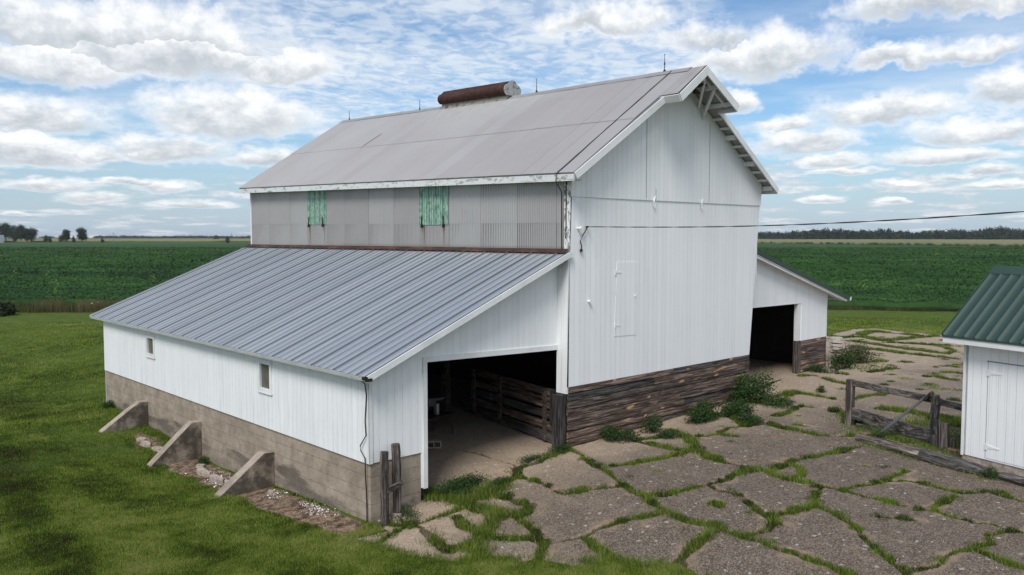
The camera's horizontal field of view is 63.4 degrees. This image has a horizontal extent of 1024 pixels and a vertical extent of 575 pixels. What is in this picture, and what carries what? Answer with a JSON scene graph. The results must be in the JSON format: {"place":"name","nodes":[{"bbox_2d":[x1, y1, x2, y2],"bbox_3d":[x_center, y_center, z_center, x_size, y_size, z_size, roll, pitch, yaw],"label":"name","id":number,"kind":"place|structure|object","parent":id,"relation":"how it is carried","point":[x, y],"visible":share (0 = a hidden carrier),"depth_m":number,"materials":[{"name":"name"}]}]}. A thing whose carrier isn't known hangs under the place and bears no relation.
{"place":"outdoors","nodes":[
{"label":"outdoors","id":0,"kind":"place"},
{"bbox_2d":[4,238,250,241],"bbox_3d":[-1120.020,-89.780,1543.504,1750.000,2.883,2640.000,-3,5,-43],"label":"corn field","id":1,"kind":"structure","parent":0,"point":[154,240],"depth_m":756.75,"materials":[{"name":"green plant"}]},
{"bbox_2d":[428,439,441,448],"bbox_3d":[-2.031,4.054,21.484,0.400,0.200,0.200,0,4,-8],"label":"cinder block","id":2,"kind":"object","parent":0,"point":[433,446],"depth_m":21.41,"materials":[{"name":"concrete"}]},
{"bbox_2d":[0,238,956,574],"bbox_3d":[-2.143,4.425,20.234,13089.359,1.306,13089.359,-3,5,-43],"label":"ground","id":3,"kind":"structure","parent":0,"point":[288,504],"depth_m":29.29,"materials":[{"name":"green plant"}]},
{"bbox_2d":[0,232,3,242],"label":"farmhouse","id":4,"kind":"object","parent":3,"relation":"on","point":[1,237],"visible":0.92,"depth_m":660.02,"materials":[{"name":"white paint"}]},
{"bbox_2d":[0,223,9,234],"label":"tree","id":5,"kind":"object","parent":3,"relation":"on","point":[4,228],"visible":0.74,"depth_m":689.39,"materials":[{"name":"green plant"}]},
{"bbox_2d":[1,222,12,240],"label":"tree","id":6,"kind":"object","parent":3,"relation":"on","point":[5,237],"visible":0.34,"depth_m":721.44,"materials":[{"name":"green plant"}]},
{"bbox_2d":[0,300,19,316],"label":"bush","id":7,"kind":"object","parent":3,"relation":"on","point":[7,308],"visible":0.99,"depth_m":57.20,"materials":[{"name":"green plant"}]},
{"bbox_2d":[6,224,16,239],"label":"tree","id":8,"kind":"object","parent":3,"relation":"on","point":[9,232],"visible":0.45,"depth_m":717.84,"materials":[{"name":"green plant"}]},
{"bbox_2d":[10,231,18,241],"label":"bush","id":9,"kind":"object","parent":3,"relation":"on","point":[13,237],"visible":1,"depth_m":678.63,"materials":[{"name":"green plant"}]},
{"bbox_2d":[12,224,25,240],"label":"tree","id":10,"kind":"object","parent":3,"relation":"on","point":[19,229],"visible":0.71,"depth_m":712.34,"materials":[{"name":"green plant"}]},
{"bbox_2d":[20,228,32,240],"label":"tree","id":11,"kind":"object","parent":3,"relation":"on","point":[26,234],"visible":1,"depth_m":686.04,"materials":[{"name":"green plant"}]},
{"bbox_2d":[24,227,38,241],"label":"tree","id":12,"kind":"object","parent":3,"relation":"on","point":[33,233],"visible":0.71,"depth_m":693.91,"materials":[{"name":"green plant"}]},
{"bbox_2d":[1,297,124,312],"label":"verge weeds","id":13,"kind":"object","parent":3,"relation":"on","point":[43,306],"visible":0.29,"depth_m":59.86,"materials":[{"name":"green plant"}]},
{"bbox_2d":[60,229,70,241],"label":"tree","id":14,"kind":"object","parent":3,"relation":"on","point":[65,236],"visible":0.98,"depth_m":697.32,"materials":[{"name":"green plant"}]},
{"bbox_2d":[75,227,87,241],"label":"tree","id":15,"kind":"object","parent":3,"relation":"on","point":[81,235],"visible":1,"depth_m":696.92,"materials":[{"name":"green plant"}]},
{"bbox_2d":[102,400,115,408],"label":"weed","id":16,"kind":"object","parent":3,"relation":"on","point":[108,405],"visible":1,"depth_m":28.68,"materials":[{"name":"green plant"}]},
{"bbox_2d":[136,437,146,441],"bbox_3d":[-11.140,4.589,24.978,0.332,0.122,0.246,0,7,24],"label":"concrete rubble","id":17,"kind":"object","parent":3,"relation":"on","point":[140,439],"visible":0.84,"depth_m":24.91,"materials":[{"name":"grey concrete"}]},
{"bbox_2d":[39,235,250,238],"bbox_3d":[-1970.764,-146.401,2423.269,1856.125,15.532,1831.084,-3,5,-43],"label":"distant woods","id":18,"kind":"object","parent":3,"relation":"on","point":[141,236],"visible":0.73,"depth_m":2329.66,"materials":[{"name":"green plant"}]},
{"bbox_2d":[140,441,150,447],"bbox_3d":[-10.860,4.646,24.558,0.302,0.123,0.525,1,3,-32],"label":"concrete rubble","id":19,"kind":"object","parent":3,"relation":"on","point":[145,443],"visible":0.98,"depth_m":24.44,"materials":[{"name":"grey concrete"}]},
{"bbox_2d":[151,446,162,451],"bbox_3d":[-10.322,4.708,24.152,0.476,0.122,0.286,1,-1,35],"label":"concrete rubble","id":20,"kind":"object","parent":3,"relation":"on","point":[156,448],"visible":0.74,"depth_m":24.03,"materials":[{"name":"grey concrete"}]},
{"bbox_2d":[196,464,205,467],"bbox_3d":[-8.507,4.877,22.665,0.283,0.098,0.176,-2,-2,30],"label":"concrete rubble","id":21,"kind":"object","parent":3,"relation":"on","point":[200,465],"visible":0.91,"depth_m":22.60,"materials":[{"name":"grey concrete"}]},
{"bbox_2d":[197,454,209,464],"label":"weed","id":22,"kind":"object","parent":3,"relation":"on","point":[204,459],"visible":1,"depth_m":22.93,"materials":[{"name":"green plant"}]},
{"bbox_2d":[196,467,210,476],"bbox_3d":[-8.121,4.900,21.902,0.682,0.140,0.257,8,11,43],"label":"concrete rubble","id":23,"kind":"object","parent":3,"relation":"on","point":[201,471],"visible":0.89,"depth_m":21.83,"materials":[{"name":"grey concrete"}]},
{"bbox_2d":[209,474,223,483],"bbox_3d":[-7.569,4.903,21.233,0.235,0.144,0.805,-5,5,-40],"label":"concrete rubble","id":24,"kind":"object","parent":3,"relation":"on","point":[215,478],"visible":0.99,"depth_m":21.10,"materials":[{"name":"grey concrete"}]},
{"bbox_2d":[180,469,340,523],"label":"paint flakes","id":25,"kind":"object","parent":3,"relation":"on","point":[280,496],"visible":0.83,"depth_m":18.71,"materials":[{"name":"white paint"}]},
{"bbox_2d":[90,54,851,522],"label":"barn","id":26,"kind":"structure","parent":3,"relation":"on","point":[342,306],"depth_m":23.06,"materials":[{"name":"metal"}]},
{"bbox_2d":[145,334,154,358],"bbox_3d":[-11.332,1.851,26.066,0.135,0.720,0.750,-3,5,-43],"label":"window","id":27,"kind":"structure","parent":26,"relation":"in","point":[149,339],"depth_m":26.11,"materials":[{"name":"white paint"}]},
{"bbox_2d":[257,358,272,394],"bbox_3d":[-6.060,2.198,20.451,0.135,0.830,0.730,-3,5,-43],"label":"window","id":28,"kind":"structure","parent":26,"relation":"in","point":[264,367],"depth_m":20.47,"materials":[{"name":"white paint"}]},
{"bbox_2d":[614,262,638,335],"bbox_3d":[3.071,0.306,22.113,1.025,1.985,0.031,-3,5,-43],"label":"hatch door","id":29,"kind":"structure","parent":26,"relation":"in","point":[627,273],"depth_m":22.10,"materials":[{"name":"white paint"}]},
{"bbox_2d":[588,211,1023,227],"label":"power cable","id":30,"kind":"object","parent":26,"relation":"attached to","point":[833,223],"visible":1,"depth_m":14.13,"materials":[{"name":"grey plastic"}]},
{"bbox_2d":[96,352,1002,574],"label":"rough grass","id":31,"kind":"structure","parent":3,"relation":"on","point":[116,410],"depth_m":18.18,"materials":[{"name":"green plant"}]},
{"bbox_2d":[757,239,1023,246],"bbox_3d":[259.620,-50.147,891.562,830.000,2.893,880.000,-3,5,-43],"label":"corn field","id":32,"kind":"structure","parent":3,"relation":"on","point":[978,242],"depth_m":555.22,"materials":[{"name":"green plant"}]},
{"bbox_2d":[758,225,1023,239],"bbox_3d":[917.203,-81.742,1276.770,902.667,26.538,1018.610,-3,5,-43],"label":"distant woods","id":33,"kind":"object","parent":3,"relation":"on","point":[1006,233],"visible":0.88,"depth_m":1169.61,"materials":[{"name":"tree foliage"},{"name":"wood"}]},
{"bbox_2d":[827,304,958,311],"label":"verge weeds","id":34,"kind":"object","parent":3,"relation":"on","point":[861,308],"visible":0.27,"depth_m":59.59,"materials":[{"name":"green plant"}]},
{"bbox_2d":[845,379,961,452],"bbox_3d":[9.948,3.329,21.074,0.654,1.601,3.730,-2,4,-30],"label":"wooden fence","id":35,"kind":"object","parent":3,"relation":"on","point":[937,433],"visible":0.81,"depth_m":21.09,"materials":[{"name":"grey wood"}]},
{"bbox_2d":[0,262,974,310],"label":"soybean field","id":36,"kind":"structure","parent":0,"point":[919,304],"depth_m":61.01,"materials":[{"name":"green plant"}]},
{"bbox_2d":[0,242,1023,269],"bbox_3d":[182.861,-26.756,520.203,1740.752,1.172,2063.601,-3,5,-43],"label":"soybean field","id":37,"kind":"structure","parent":0,"point":[140,244],"depth_m":389.18,"materials":[{"name":"green plant"}]},
{"bbox_2d":[0,246,1023,303],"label":"soybean leaves","id":38,"kind":"object","parent":37,"relation":"on","point":[31,271],"visible":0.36,"depth_m":118.14,"materials":[{"name":"green leafy foliage"}]},
{"bbox_2d":[0,0,1023,237],"label":"sky","id":39,"kind":"structure","parent":0,"point":[130,118],"materials":[{"name":"blue"}]},
{"bbox_2d":[359,328,1023,574],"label":"pavement","id":40,"kind":"structure","parent":0,"point":[824,535],"depth_m":17.54,"materials":[{"name":"grey concrete"}]},
{"bbox_2d":[380,443,402,526],"bbox_3d":[-2.518,4.166,17.242,0.236,1.782,0.580,3,4,39],"label":"post pair","id":41,"kind":"object","parent":40,"relation":"on","point":[394,487],"visible":0.93,"depth_m":17.08,"materials":[{"name":"grey wood"}]},
{"bbox_2d":[391,512,402,520],"bbox_3d":[-2.428,4.802,17.419,0.237,0.163,0.234,1,2,18],"label":"concrete rubble","id":42,"kind":"object","parent":40,"relation":"on","point":[394,515],"visible":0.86,"depth_m":17.33,"materials":[{"name":"grey concrete"}]},
{"bbox_2d":[390,503,426,520],"bbox_3d":[-2.168,4.725,17.394,0.795,0.295,0.733,1,4,13],"label":"weed","id":43,"kind":"object","parent":40,"relation":"on","point":[407,513],"visible":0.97,"depth_m":17.38,"materials":[{"name":"green plant"}]},
{"bbox_2d":[428,397,455,433],"bbox_3d":[-2.239,3.501,22.261,0.800,1.150,1.300,3,4,37],"label":"work stand","id":44,"kind":"object","parent":40,"relation":"on","point":[435,413],"visible":0.45,"depth_m":22.28,"materials":[{"name":"metal"}]},
{"bbox_2d":[431,470,491,496],"bbox_3d":[-0.935,4.340,18.626,2.059,0.458,0.894,-3,5,-43],"label":"weed","id":45,"kind":"object","parent":40,"relation":"on","point":[450,484],"visible":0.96,"depth_m":18.38,"materials":[{"name":"green plant"}]},
{"bbox_2d":[489,476,514,484],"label":"weed","id":46,"kind":"object","parent":40,"relation":"on","point":[501,479],"visible":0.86,"depth_m":18.73,"materials":[{"name":"green plant"}]},
{"bbox_2d":[452,369,554,442],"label":"board gate","id":47,"kind":"structure","parent":40,"relation":"on","point":[543,433],"depth_m":22.79,"materials":[{"name":"brown wood"}]},
{"bbox_2d":[516,452,544,464],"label":"weed","id":48,"kind":"object","parent":40,"relation":"on","point":[529,459],"visible":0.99,"depth_m":19.85,"materials":[{"name":"green plant"}]},
{"bbox_2d":[545,441,573,453],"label":"weed","id":49,"kind":"object","parent":40,"relation":"on","point":[561,448],"visible":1,"depth_m":20.39,"materials":[{"name":"green plant"}]},
{"bbox_2d":[598,424,640,443],"bbox_3d":[2.760,3.754,21.563,1.140,0.478,1.135,-1,4,-17],"label":"weed","id":50,"kind":"object","parent":40,"relation":"on","point":[614,433],"visible":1,"depth_m":21.39,"materials":[{"name":"green plant"}]},
{"bbox_2d":[638,411,664,433],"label":"weed","id":51,"kind":"object","parent":40,"relation":"on","point":[652,427],"visible":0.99,"depth_m":22.17,"materials":[{"name":"green plant"}]},
{"bbox_2d":[656,428,680,438],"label":"weed","id":52,"kind":"object","parent":40,"relation":"on","point":[666,433],"visible":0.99,"depth_m":21.60,"materials":[{"name":"green plant"}]},
{"bbox_2d":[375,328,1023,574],"bbox_3d":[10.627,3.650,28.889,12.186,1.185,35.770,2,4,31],"label":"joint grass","id":53,"kind":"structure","parent":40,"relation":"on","point":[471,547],"depth_m":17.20,"materials":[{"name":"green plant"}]},
{"bbox_2d":[684,399,722,423],"bbox_3d":[5.437,3.494,23.581,1.805,0.605,1.160,-13,13,-75],"label":"weed","id":54,"kind":"object","parent":40,"relation":"on","point":[702,413],"visible":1,"depth_m":23.39,"materials":[{"name":"green plant"}]},
{"bbox_2d":[715,396,757,416],"bbox_3d":[6.521,3.418,24.045,1.505,0.690,1.077,-3,5,-43],"label":"weed","id":55,"kind":"object","parent":40,"relation":"on","point":[728,409],"visible":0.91,"depth_m":23.83,"materials":[{"name":"green plant"}]},
{"bbox_2d":[733,411,766,423],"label":"weed","id":56,"kind":"object","parent":40,"relation":"on","point":[744,416],"visible":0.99,"depth_m":23.15,"materials":[{"name":"green plant"}]},
{"bbox_2d":[729,366,782,403],"bbox_3d":[7.319,2.958,25.657,1.550,1.296,1.417,-2,4,-28],"label":"weed","id":57,"kind":"object","parent":40,"relation":"on","point":[745,390],"visible":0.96,"depth_m":25.52,"materials":[{"name":"green plant"}]},
{"bbox_2d":[757,392,796,409],"bbox_3d":[8.047,3.425,25.212,1.140,0.429,1.252,-3,5,-43],"label":"weed","id":58,"kind":"object","parent":40,"relation":"on","point":[779,401],"visible":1,"depth_m":25.13,"materials":[{"name":"green plant"}]},
{"bbox_2d":[815,384,826,392],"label":"weed","id":59,"kind":"object","parent":40,"relation":"on","point":[821,388],"visible":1,"depth_m":27.00,"materials":[{"name":"green plant"}]},
{"bbox_2d":[804,364,839,373],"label":"weed","id":60,"kind":"object","parent":40,"relation":"on","point":[818,368],"visible":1,"depth_m":30.76,"materials":[{"name":"green plant"}]},
{"bbox_2d":[827,405,840,412],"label":"weed","id":61,"kind":"object","parent":40,"relation":"on","point":[832,408],"visible":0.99,"depth_m":24.21,"materials":[{"name":"green plant"}]},
{"bbox_2d":[827,349,857,368],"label":"weed","id":62,"kind":"object","parent":40,"relation":"on","point":[845,361],"visible":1,"depth_m":31.66,"materials":[{"name":"green plant"}]},
{"bbox_2d":[839,341,881,362],"bbox_3d":[13.864,2.561,33.156,1.892,0.968,1.646,-3,5,-43],"label":"weed","id":63,"kind":"object","parent":40,"relation":"on","point":[858,353],"visible":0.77,"depth_m":33.02,"materials":[{"name":"green plant"}]},
{"bbox_2d":[854,419,868,425],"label":"weed","id":64,"kind":"object","parent":40,"relation":"on","point":[857,421],"visible":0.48,"depth_m":22.63,"materials":[{"name":"green plant"}]},
{"bbox_2d":[872,428,887,438],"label":"weed","id":65,"kind":"object","parent":40,"relation":"on","point":[879,433],"visible":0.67,"depth_m":20.93,"materials":[{"name":"green plant"}]},
{"bbox_2d":[855,433,928,457],"bbox_3d":[9.231,3.865,20.276,0.354,0.297,1.922,-2,4,-27],"label":"log","id":66,"kind":"object","parent":40,"relation":"on","point":[888,445],"visible":0.88,"depth_m":20.16,"materials":[{"name":"grey wood"}]},
{"bbox_2d":[917,448,990,476],"bbox_3d":[9.969,3.989,18.709,0.387,0.337,1.601,-2,5,-29],"label":"log","id":67,"kind":"object","parent":40,"relation":"on","point":[952,463],"visible":0.84,"depth_m":18.62,"materials":[{"name":"grey wood"}]},
{"bbox_2d":[941,265,1023,476],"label":"shed","id":68,"kind":"structure","parent":40,"relation":"on","point":[985,326],"depth_m":18.50,"materials":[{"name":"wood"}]},
{"bbox_2d":[984,362,1023,466],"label":"door","id":69,"kind":"structure","parent":68,"relation":"in","point":[1004,443],"depth_m":18.15,"materials":[{"name":"white paint"}]},
{"bbox_2d":[978,464,999,479],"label":"weed","id":70,"kind":"object","parent":40,"relation":"on","point":[994,473],"visible":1,"depth_m":17.88,"materials":[{"name":"green plant"}]},
{"bbox_2d":[998,472,1023,486],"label":"log","id":71,"kind":"object","parent":40,"relation":"on","point":[1012,478],"visible":1,"depth_m":17.57,"materials":[{"name":"grey wood"}]},
{"bbox_2d":[829,337,842,340],"bbox_3d":[14.050,2.210,35.987,0.558,0.116,0.543,-3,6,-35],"label":"stone slab","id":72,"kind":"object","parent":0,"point":[836,338],"depth_m":35.84,"materials":[{"name":"grey stone"}]},
{"bbox_3d":[14.114,2.710,35.975,0.550,0.119,0.617,2,4,42],"label":"stone slab","id":73,"kind":"object","parent":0,"visible":0},
{"bbox_2d":[830,346,843,349],"bbox_3d":[14.060,2.592,35.892,0.526,0.159,0.555,-1,4,-12],"label":"stone slab","id":74,"kind":"object","parent":73,"relation":"on","point":[835,348],"depth_m":35.65,"materials":[{"name":"grey stone"}]},
{"bbox_2d":[829,343,842,346],"bbox_3d":[14.046,2.467,35.882,0.569,0.114,0.574,-6,9,-44],"label":"stone slab","id":75,"kind":"object","parent":74,"relation":"on","point":[836,344],"depth_m":35.68,"materials":[{"name":"grey stone"}]},
{"bbox_2d":[830,340,843,343],"bbox_3d":[14.120,2.338,35.920,0.561,0.119,0.671,5,2,42],"label":"stone slab","id":76,"kind":"object","parent":75,"relation":"on","point":[836,341],"depth_m":35.70,"materials":[{"name":"grey stone"}]}
]}

